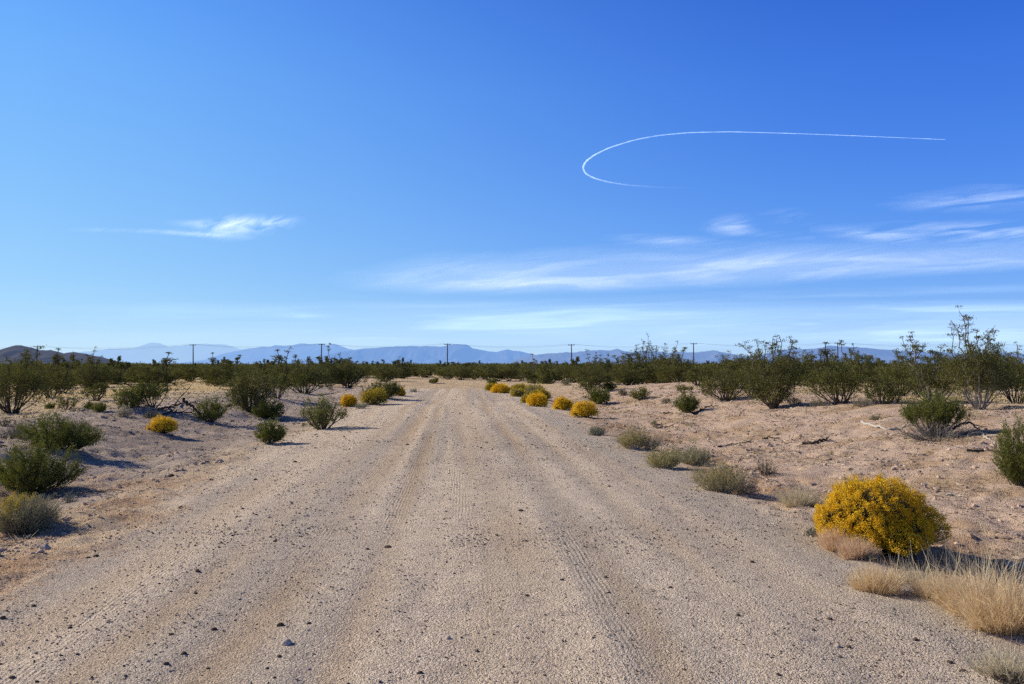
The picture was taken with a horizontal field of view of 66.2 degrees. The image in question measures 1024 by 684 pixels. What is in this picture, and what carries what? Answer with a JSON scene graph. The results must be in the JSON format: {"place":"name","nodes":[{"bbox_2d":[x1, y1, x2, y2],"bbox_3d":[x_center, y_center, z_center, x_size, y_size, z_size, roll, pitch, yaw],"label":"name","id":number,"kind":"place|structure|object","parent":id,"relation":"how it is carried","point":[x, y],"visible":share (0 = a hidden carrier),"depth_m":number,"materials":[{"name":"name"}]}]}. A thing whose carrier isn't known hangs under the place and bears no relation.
{"place":"outdoors","nodes":[
{"label":"outdoors","id":0,"kind":"place"},
{"bbox_2d":[0,345,135,363],"bbox_3d":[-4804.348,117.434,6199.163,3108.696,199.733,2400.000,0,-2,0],"label":"hill","id":1,"kind":"structure","parent":0,"point":[45,355],"depth_m":6295.86,"materials":[{"name":"stone"}]},
{"bbox_2d":[78,343,241,363],"bbox_3d":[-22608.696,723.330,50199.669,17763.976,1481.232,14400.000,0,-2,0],"label":"mountain range","id":2,"kind":"structure","parent":0,"point":[150,352],"depth_m":50190.75,"materials":[{"name":"blue stone"}]},
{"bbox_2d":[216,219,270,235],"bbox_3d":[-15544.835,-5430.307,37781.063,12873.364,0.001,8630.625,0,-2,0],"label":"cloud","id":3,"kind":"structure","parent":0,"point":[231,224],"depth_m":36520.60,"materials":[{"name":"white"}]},
{"bbox_2d":[167,343,351,363],"bbox_3d":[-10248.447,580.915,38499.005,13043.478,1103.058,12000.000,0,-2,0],"label":"mountain range","id":4,"kind":"structure","parent":0,"point":[302,351],"depth_m":38467.68,"materials":[{"name":"blue stone"}]},
{"bbox_2d":[276,344,533,363],"bbox_3d":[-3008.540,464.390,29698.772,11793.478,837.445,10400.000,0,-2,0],"label":"mountain range","id":5,"kind":"structure","parent":0,"point":[463,353],"depth_m":29643.34,"materials":[{"name":"blue stone"}]},
{"bbox_2d":[0,383,1023,683],"bbox_3d":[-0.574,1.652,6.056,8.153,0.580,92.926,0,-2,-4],"label":"dirt road","id":6,"kind":"structure","parent":0,"point":[324,640],"depth_m":5.87,"materials":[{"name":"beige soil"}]},
{"bbox_2d":[358,387,388,404],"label":"rabbitbrush","id":7,"kind":"object","parent":6,"relation":"on","point":[375,396],"visible":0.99,"depth_m":31.98,"materials":[{"name":"yellow plant"}]},
{"bbox_2d":[524,391,547,406],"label":"rabbitbrush","id":8,"kind":"object","parent":6,"relation":"on","point":[537,399],"visible":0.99,"depth_m":30.79,"materials":[{"name":"yellow plant"}]},
{"bbox_2d":[615,425,650,448],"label":"wiry shrub","id":9,"kind":"object","parent":6,"relation":"on","point":[636,440],"visible":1,"depth_m":15.43,"materials":[{"name":"green plant"}]},
{"bbox_2d":[643,443,686,468],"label":"wiry shrub","id":10,"kind":"object","parent":6,"relation":"on","point":[671,461],"visible":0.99,"depth_m":12.76,"materials":[{"name":"green plant"}]},
{"bbox_2d":[812,524,860,551],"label":"dry grass clump","id":11,"kind":"object","parent":6,"relation":"on","point":[827,542],"visible":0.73,"depth_m":7.11,"materials":[{"name":"beige plant"}]},
{"bbox_2d":[832,534,885,560],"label":"dry grass clump","id":12,"kind":"object","parent":6,"relation":"on","point":[856,551],"visible":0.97,"depth_m":6.79,"materials":[{"name":"beige plant"}]},
{"bbox_2d":[842,556,913,595],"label":"dry grass clump","id":13,"kind":"object","parent":6,"relation":"on","point":[876,581],"visible":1,"depth_m":5.69,"materials":[{"name":"plant"}]},
{"bbox_2d":[882,548,948,585],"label":"dry grass clump","id":14,"kind":"object","parent":6,"relation":"on","point":[911,572],"visible":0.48,"depth_m":6.17,"materials":[{"name":"beige plant"}]},
{"bbox_2d":[902,543,996,604],"bbox_3d":[3.069,1.663,5.644,0.559,0.438,0.541,1,-2,-17],"label":"dry grass clump","id":15,"kind":"object","parent":6,"relation":"on","point":[918,591],"visible":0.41,"depth_m":5.66,"materials":[{"name":"plant"}]},
{"bbox_2d":[916,524,1019,616],"bbox_3d":[3.096,1.570,5.310,0.759,0.605,0.746,2,-2,-43],"label":"dry grass clump","id":16,"kind":"object","parent":6,"relation":"on","point":[945,596],"visible":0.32,"depth_m":5.34,"materials":[{"name":"plant"}]},
{"bbox_2d":[933,526,1023,640],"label":"dry grass clump","id":17,"kind":"object","parent":6,"relation":"on","point":[1002,616],"visible":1,"depth_m":4.92,"materials":[{"name":"plant"}]},
{"bbox_2d":[958,636,1023,683],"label":"dry grass clump","id":18,"kind":"object","parent":6,"relation":"on","point":[1005,664],"visible":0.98,"depth_m":4.20,"materials":[{"name":"beige plant"}]},
{"bbox_2d":[991,666,1023,683],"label":"wiry shrub","id":19,"kind":"object","parent":6,"relation":"on","point":[1004,679],"visible":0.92,"depth_m":4.10,"materials":[{"name":"green plant"}]},
{"bbox_2d":[0,364,1023,636],"bbox_3d":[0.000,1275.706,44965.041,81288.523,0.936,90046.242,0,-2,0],"label":"ground","id":20,"kind":"structure","parent":0,"point":[818,474],"depth_m":15.16,"materials":[{"name":"soil"}]},
{"bbox_2d":[0,492,66,534],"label":"rabbitbrush","id":21,"kind":"object","parent":20,"relation":"on","point":[25,515],"visible":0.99,"depth_m":8.12,"materials":[{"name":"green plant"}]},
{"bbox_2d":[0,345,66,413],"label":"creosote bush","id":22,"kind":"object","parent":20,"relation":"on","point":[23,381],"visible":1,"depth_m":24.14,"materials":[{"name":"green plant"}]},
{"bbox_2d":[10,348,71,385],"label":"creosote bush","id":23,"kind":"object","parent":20,"relation":"on","point":[56,356],"visible":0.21,"depth_m":53.75,"materials":[{"name":"green plant"}]},
{"bbox_2d":[0,429,91,497],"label":"green shrub","id":24,"kind":"object","parent":20,"relation":"on","point":[25,475],"visible":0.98,"depth_m":10.94,"materials":[{"name":"green plant"}]},
{"bbox_2d":[24,352,81,398],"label":"creosote bush","id":25,"kind":"object","parent":20,"relation":"on","point":[57,387],"visible":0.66,"depth_m":35.46,"materials":[{"name":"green plant"}]},
{"bbox_2d":[13,407,108,450],"bbox_3d":[-8.244,1.579,14.446,1.626,0.791,1.394,0,-2,0],"label":"green shrub","id":26,"kind":"object","parent":20,"relation":"on","point":[68,435],"visible":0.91,"depth_m":14.23,"materials":[{"name":"green plant"}]},
{"bbox_2d":[53,395,78,409],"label":"creosote bush","id":27,"kind":"object","parent":20,"relation":"on","point":[62,402],"visible":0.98,"depth_m":26.43,"materials":[{"name":"green plant"}]},
{"bbox_2d":[72,346,114,389],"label":"creosote bush","id":28,"kind":"object","parent":20,"relation":"on","point":[93,374],"visible":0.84,"depth_m":46.80,"materials":[{"name":"green plant"}]},
{"bbox_2d":[62,364,126,386],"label":"creosote bush","id":29,"kind":"object","parent":20,"relation":"on","point":[115,376],"visible":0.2,"depth_m":55.59,"materials":[{"name":"green plant"}]},
{"bbox_2d":[80,382,109,400],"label":"creosote bush","id":30,"kind":"object","parent":20,"relation":"on","point":[101,390],"visible":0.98,"depth_m":31.69,"materials":[{"name":"green plant"}]},
{"bbox_2d":[109,385,149,407],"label":"creosote bush","id":31,"kind":"object","parent":20,"relation":"on","point":[130,399],"visible":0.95,"depth_m":21.95,"materials":[{"name":"green plant"}]},
{"bbox_2d":[0,468,264,613],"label":"ground cover","id":32,"kind":"object","parent":20,"relation":"on","point":[103,545],"visible":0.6,"depth_m":8.32,"materials":[{"name":"brown"}]},
{"bbox_2d":[124,376,169,407],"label":"creosote bush","id":33,"kind":"object","parent":20,"relation":"on","point":[153,391],"visible":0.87,"depth_m":22.56,"materials":[{"name":"green plant"}]},
{"bbox_2d":[106,351,192,388],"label":"creosote bush","id":34,"kind":"object","parent":20,"relation":"on","point":[144,375],"visible":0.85,"depth_m":47.11,"materials":[{"name":"green plant"}]},
{"bbox_2d":[146,415,178,433],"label":"rabbitbrush","id":35,"kind":"object","parent":20,"relation":"on","point":[159,425],"visible":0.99,"depth_m":18.50,"materials":[{"name":"yellow plant"}]},
{"bbox_2d":[177,362,200,381],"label":"creosote bush","id":36,"kind":"object","parent":20,"relation":"on","point":[194,372],"visible":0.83,"depth_m":71.75,"materials":[{"name":"green plant"}]},
{"bbox_2d":[191,395,231,422],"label":"green shrub","id":37,"kind":"object","parent":20,"relation":"on","point":[212,413],"visible":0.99,"depth_m":22.36,"materials":[{"name":"green plant"}]},
{"bbox_2d":[196,352,235,386],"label":"creosote bush","id":38,"kind":"object","parent":20,"relation":"on","point":[211,371],"visible":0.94,"depth_m":56.85,"materials":[{"name":"green plant"}]},
{"bbox_2d":[208,355,247,385],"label":"creosote bush","id":39,"kind":"object","parent":20,"relation":"on","point":[232,366],"visible":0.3,"depth_m":58.84,"materials":[{"name":"green plant"}]},
{"bbox_2d":[214,364,283,412],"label":"creosote bush","id":40,"kind":"object","parent":20,"relation":"on","point":[239,395],"visible":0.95,"depth_m":25.68,"materials":[{"name":"green plant"}]},
{"bbox_2d":[248,395,287,418],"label":"green shrub","id":41,"kind":"object","parent":20,"relation":"on","point":[262,411],"visible":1,"depth_m":24.93,"materials":[{"name":"green plant"}]},
{"bbox_2d":[253,417,288,443],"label":"green shrub","id":42,"kind":"object","parent":20,"relation":"on","point":[269,433],"visible":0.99,"depth_m":16.47,"materials":[{"name":"green plant"}]},
{"bbox_2d":[262,348,294,398],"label":"creosote bush","id":43,"kind":"object","parent":20,"relation":"on","point":[284,381],"visible":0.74,"depth_m":32.80,"materials":[{"name":"green plant"}]},
{"bbox_2d":[260,349,317,385],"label":"creosote bush","id":44,"kind":"object","parent":20,"relation":"on","point":[278,369],"visible":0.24,"depth_m":52.25,"materials":[{"name":"green plant"}]},
{"bbox_2d":[279,354,335,393],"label":"creosote bush","id":45,"kind":"object","parent":20,"relation":"on","point":[302,376],"visible":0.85,"depth_m":38.38,"materials":[{"name":"green plant"}]},
{"bbox_2d":[296,392,348,429],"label":"creosote bush","id":46,"kind":"object","parent":20,"relation":"on","point":[321,416],"visible":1,"depth_m":20.29,"materials":[{"name":"green plant"}]},
{"bbox_2d":[313,343,350,385],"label":"creosote bush","id":47,"kind":"object","parent":20,"relation":"on","point":[336,375],"visible":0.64,"depth_m":52.03,"materials":[{"name":"green plant"}]},
{"bbox_2d":[339,393,357,406],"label":"rabbitbrush","id":48,"kind":"object","parent":20,"relation":"on","point":[348,400],"visible":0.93,"depth_m":31.13,"materials":[{"name":"yellow plant"}]},
{"bbox_2d":[333,353,369,387],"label":"creosote bush","id":49,"kind":"object","parent":20,"relation":"on","point":[349,376],"visible":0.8,"depth_m":52.59,"materials":[{"name":"green plant"}]},
{"bbox_2d":[361,376,404,397],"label":"green shrub","id":50,"kind":"object","parent":20,"relation":"on","point":[392,390],"visible":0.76,"depth_m":35.56,"materials":[{"name":"green plant"}]},
{"bbox_2d":[375,363,398,381],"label":"creosote bush","id":51,"kind":"object","parent":20,"relation":"on","point":[389,374],"visible":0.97,"depth_m":73.49,"materials":[{"name":"green plant"}]},
{"bbox_2d":[394,357,411,378],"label":"creosote bush","id":52,"kind":"object","parent":20,"relation":"on","point":[405,373],"visible":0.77,"depth_m":88.25,"materials":[{"name":"green plant"}]},
{"bbox_2d":[415,365,436,377],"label":"creosote bush","id":53,"kind":"object","parent":20,"relation":"on","point":[424,374],"visible":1,"depth_m":95.86,"materials":[{"name":"green plant"}]},
{"bbox_2d":[449,364,476,379],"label":"creosote bush","id":54,"kind":"object","parent":20,"relation":"on","point":[464,371],"visible":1,"depth_m":81.63,"materials":[{"name":"green plant"}]},
{"bbox_2d":[470,363,509,380],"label":"creosote bush","id":55,"kind":"object","parent":20,"relation":"on","point":[492,375],"visible":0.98,"depth_m":75.48,"materials":[{"name":"green plant"}]},
{"bbox_2d":[490,382,510,392],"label":"rabbitbrush","id":56,"kind":"object","parent":20,"relation":"on","point":[500,388],"visible":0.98,"depth_m":44.69,"materials":[{"name":"yellow plant"}]},
{"bbox_2d":[0,361,1015,376],"bbox_3d":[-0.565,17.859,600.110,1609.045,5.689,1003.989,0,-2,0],"label":"desert scrub","id":57,"kind":"object","parent":20,"relation":"on","point":[422,365],"visible":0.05,"depth_m":103.64,"materials":[{"name":"green plant"}]},
{"bbox_2d":[0,382,1021,569],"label":"dry weeds","id":58,"kind":"object","parent":20,"relation":"on","point":[252,419],"visible":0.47,"depth_m":15.32,"materials":[{"name":"grey plant"}]},
{"bbox_2d":[0,380,1022,421],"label":"dry grass","id":59,"kind":"structure","parent":20,"relation":"on","point":[65,397],"depth_m":37.81,"materials":[{"name":"plant"}]},
{"bbox_2d":[0,386,1023,590],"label":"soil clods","id":60,"kind":"object","parent":20,"relation":"on","point":[47,546],"visible":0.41,"depth_m":13.82,"materials":[{"name":"beige soil"}]},
{"bbox_2d":[0,385,1023,582],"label":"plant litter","id":61,"kind":"object","parent":20,"relation":"on","point":[15,421],"visible":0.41,"depth_m":15.88,"materials":[{"name":"brown plant"}]},
{"bbox_2d":[518,363,556,383],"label":"creosote bush","id":62,"kind":"object","parent":20,"relation":"on","point":[532,377],"visible":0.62,"depth_m":65.84,"materials":[{"name":"green plant"}]},
{"bbox_2d":[534,365,568,383],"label":"creosote bush","id":63,"kind":"object","parent":20,"relation":"on","point":[547,377],"visible":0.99,"depth_m":61.83,"materials":[{"name":"green plant"}]},
{"bbox_2d":[551,395,573,409],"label":"rabbitbrush","id":64,"kind":"object","parent":20,"relation":"on","point":[560,402],"visible":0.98,"depth_m":29.31,"materials":[{"name":"yellow plant"}]},
{"bbox_2d":[561,356,589,382],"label":"creosote bush","id":65,"kind":"object","parent":20,"relation":"on","point":[570,376],"visible":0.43,"depth_m":62.42,"materials":[{"name":"green plant"}]},
{"bbox_2d":[569,400,599,416],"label":"rabbitbrush","id":66,"kind":"object","parent":20,"relation":"on","point":[584,409],"visible":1,"depth_m":25.67,"materials":[{"name":"yellow plant"}]},
{"bbox_2d":[571,362,618,392],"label":"creosote bush","id":67,"kind":"object","parent":20,"relation":"on","point":[591,380],"visible":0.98,"depth_m":44.73,"materials":[{"name":"green plant"}]},
{"bbox_2d":[575,349,616,384],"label":"creosote bush","id":68,"kind":"object","parent":20,"relation":"on","point":[604,365],"visible":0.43,"depth_m":56.14,"materials":[{"name":"green plant"}]},
{"bbox_2d":[582,386,610,403],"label":"green shrub","id":69,"kind":"object","parent":20,"relation":"on","point":[598,396],"visible":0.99,"depth_m":35.11,"materials":[{"name":"green plant"}]},
{"bbox_2d":[602,362,655,384],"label":"creosote bush","id":70,"kind":"object","parent":20,"relation":"on","point":[625,378],"visible":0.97,"depth_m":50.62,"materials":[{"name":"green plant"}]},
{"bbox_2d":[609,344,651,381],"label":"creosote bush","id":71,"kind":"object","parent":20,"relation":"on","point":[629,360],"visible":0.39,"depth_m":58.70,"materials":[{"name":"green plant"}]},
{"bbox_2d":[628,385,651,399],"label":"green shrub","id":72,"kind":"object","parent":20,"relation":"on","point":[643,393],"visible":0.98,"depth_m":35.45,"materials":[{"name":"green plant"}]},
{"bbox_2d":[608,332,683,382],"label":"creosote bush","id":73,"kind":"object","parent":20,"relation":"on","point":[644,356],"visible":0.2,"depth_m":69.10,"materials":[{"name":"green plant"}]},
{"bbox_2d":[639,427,664,449],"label":"wiry shrub","id":74,"kind":"object","parent":20,"relation":"on","point":[654,442],"visible":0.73,"depth_m":15.62,"materials":[{"name":"grey plant"}]},
{"bbox_2d":[642,347,686,382],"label":"creosote bush","id":75,"kind":"object","parent":20,"relation":"on","point":[659,363],"visible":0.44,"depth_m":57.26,"materials":[{"name":"green plant"}]},
{"bbox_2d":[656,347,715,382],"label":"creosote bush","id":76,"kind":"object","parent":20,"relation":"on","point":[671,372],"visible":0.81,"depth_m":51.82,"materials":[{"name":"green plant"}]},
{"bbox_2d":[671,391,701,412],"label":"green shrub","id":77,"kind":"object","parent":20,"relation":"on","point":[688,404],"visible":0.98,"depth_m":26.15,"materials":[{"name":"green plant"}]},
{"bbox_2d":[675,441,715,464],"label":"wiry shrub","id":78,"kind":"object","parent":20,"relation":"on","point":[699,458],"visible":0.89,"depth_m":13.60,"materials":[{"name":"green plant"}]},
{"bbox_2d":[681,366,713,385],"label":"creosote bush","id":79,"kind":"object","parent":20,"relation":"on","point":[692,376],"visible":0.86,"depth_m":41.45,"materials":[{"name":"green plant"}]},
{"bbox_2d":[687,456,750,492],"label":"wiry shrub","id":80,"kind":"object","parent":20,"relation":"on","point":[713,480],"visible":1,"depth_m":10.32,"materials":[{"name":"green plant"}]},
{"bbox_2d":[697,359,757,400],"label":"creosote bush","id":81,"kind":"object","parent":20,"relation":"on","point":[724,387],"visible":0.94,"depth_m":29.16,"materials":[{"name":"green plant"}]},
{"bbox_2d":[702,349,756,380],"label":"creosote bush","id":82,"kind":"object","parent":20,"relation":"on","point":[738,364],"visible":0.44,"depth_m":41.36,"materials":[{"name":"green plant"}]},
{"bbox_2d":[723,473,764,494],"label":"wiry shrub","id":83,"kind":"object","parent":20,"relation":"on","point":[745,488],"visible":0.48,"depth_m":10.53,"materials":[{"name":"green plant"}]},
{"bbox_2d":[749,453,779,476],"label":"wiry shrub","id":84,"kind":"object","parent":20,"relation":"on","point":[767,468],"visible":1,"depth_m":12.66,"materials":[{"name":"grey plant"}]},
{"bbox_2d":[730,335,805,408],"bbox_3d":[8.089,0.938,24.653,2.487,2.404,2.342,0,-2,0],"label":"creosote bush","id":85,"kind":"object","parent":20,"relation":"on","point":[773,386],"visible":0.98,"depth_m":24.59,"materials":[{"name":"green plant"}]},
{"bbox_2d":[770,349,815,385],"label":"creosote bush","id":86,"kind":"object","parent":20,"relation":"on","point":[802,372],"visible":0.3,"depth_m":39.47,"materials":[{"name":"green plant"}]},
{"bbox_2d":[768,482,827,506],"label":"dry grass clump","id":87,"kind":"object","parent":20,"relation":"on","point":[799,498],"visible":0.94,"depth_m":9.40,"materials":[{"name":"beige plant"}]},
{"bbox_2d":[796,341,848,384],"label":"creosote bush","id":88,"kind":"object","parent":20,"relation":"on","point":[825,352],"visible":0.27,"depth_m":40.65,"materials":[{"name":"green plant"}]},
{"bbox_2d":[793,351,872,404],"bbox_3d":[9.633,1.064,23.252,1.981,1.694,2.316,-2,-2,44],"label":"creosote bush","id":89,"kind":"object","parent":20,"relation":"on","point":[853,379],"visible":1,"depth_m":23.03,"materials":[{"name":"green plant"}]},
{"bbox_2d":[834,340,886,381],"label":"creosote bush","id":90,"kind":"object","parent":20,"relation":"on","point":[856,356],"visible":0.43,"depth_m":48.11,"materials":[{"name":"green plant"}]},
{"bbox_2d":[858,375,906,404],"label":"creosote bush","id":91,"kind":"object","parent":20,"relation":"on","point":[889,392],"visible":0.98,"depth_m":21.85,"materials":[{"name":"green plant"}]},
{"bbox_2d":[811,472,953,558],"bbox_3d":[3.400,1.591,7.363,1.060,0.800,1.097,1,-2,-41],"label":"rabbitbrush","id":92,"kind":"object","parent":20,"relation":"on","point":[889,516],"visible":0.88,"depth_m":7.08,"materials":[{"name":"yellow plant"}]},
{"bbox_2d":[872,343,926,395],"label":"creosote bush","id":93,"kind":"object","parent":20,"relation":"on","point":[897,373],"visible":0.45,"depth_m":26.36,"materials":[{"name":"green plant"}]},
{"bbox_2d":[898,331,970,402],"bbox_3d":[11.541,0.735,21.619,1.822,2.081,1.718,0,-2,0],"label":"creosote bush","id":94,"kind":"object","parent":20,"relation":"on","point":[922,379],"visible":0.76,"depth_m":21.48,"materials":[{"name":"green plant"}]},
{"bbox_2d":[898,389,974,437],"bbox_3d":[8.179,1.395,15.348,1.422,0.999,1.251,0,-2,0],"label":"green shrub","id":95,"kind":"object","parent":20,"relation":"on","point":[935,407],"visible":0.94,"depth_m":15.09,"materials":[{"name":"green plant"}]},
{"bbox_2d":[892,412,983,440],"bbox_3d":[8.091,1.603,14.993,1.772,0.558,1.386,0,-2,0],"label":"dead twig heap","id":96,"kind":"object","parent":20,"relation":"on","point":[912,435],"visible":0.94,"depth_m":14.82,"materials":[{"name":"plant"}]},
{"bbox_2d":[917,519,1023,589],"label":"dry grass clump","id":97,"kind":"object","parent":20,"relation":"on","point":[965,565],"visible":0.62,"depth_m":6.62,"materials":[{"name":"beige plant"}]},
{"bbox_2d":[934,305,1023,408],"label":"creosote bush","id":98,"kind":"object","parent":20,"relation":"on","point":[990,376],"visible":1,"depth_m":19.14,"materials":[{"name":"green plant"}]},
{"bbox_2d":[989,413,1023,486],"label":"green shrub","id":99,"kind":"object","parent":20,"relation":"on","point":[1010,465],"visible":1,"depth_m":10.43,"materials":[{"name":"green plant"}]},
{"bbox_2d":[990,356,1023,403],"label":"creosote bush","id":100,"kind":"object","parent":20,"relation":"on","point":[1019,372],"visible":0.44,"depth_m":20.84,"materials":[{"name":"green plant"}]},
{"bbox_2d":[0,0,1023,356],"label":"sky","id":101,"kind":"structure","parent":0,"point":[401,157],"materials":[{"name":"blue"}]},
{"bbox_2d":[472,262,770,285],"bbox_3d":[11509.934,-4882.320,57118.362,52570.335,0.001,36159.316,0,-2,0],"label":"cloud","id":102,"kind":"structure","parent":0,"point":[516,282],"depth_m":61677.34,"materials":[{"name":"white"}]},
{"bbox_2d":[505,349,751,363],"bbox_3d":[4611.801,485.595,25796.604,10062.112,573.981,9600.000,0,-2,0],"label":"mountain range","id":103,"kind":"structure","parent":0,"point":[704,356],"depth_m":26125.40,"materials":[{"name":"blue stone"}]},
{"bbox_2d":[749,345,1023,363],"bbox_3d":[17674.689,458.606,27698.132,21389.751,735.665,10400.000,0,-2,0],"label":"mountain range","id":104,"kind":"structure","parent":0,"point":[887,356],"depth_m":28180.97,"materials":[{"name":"blue stone"}]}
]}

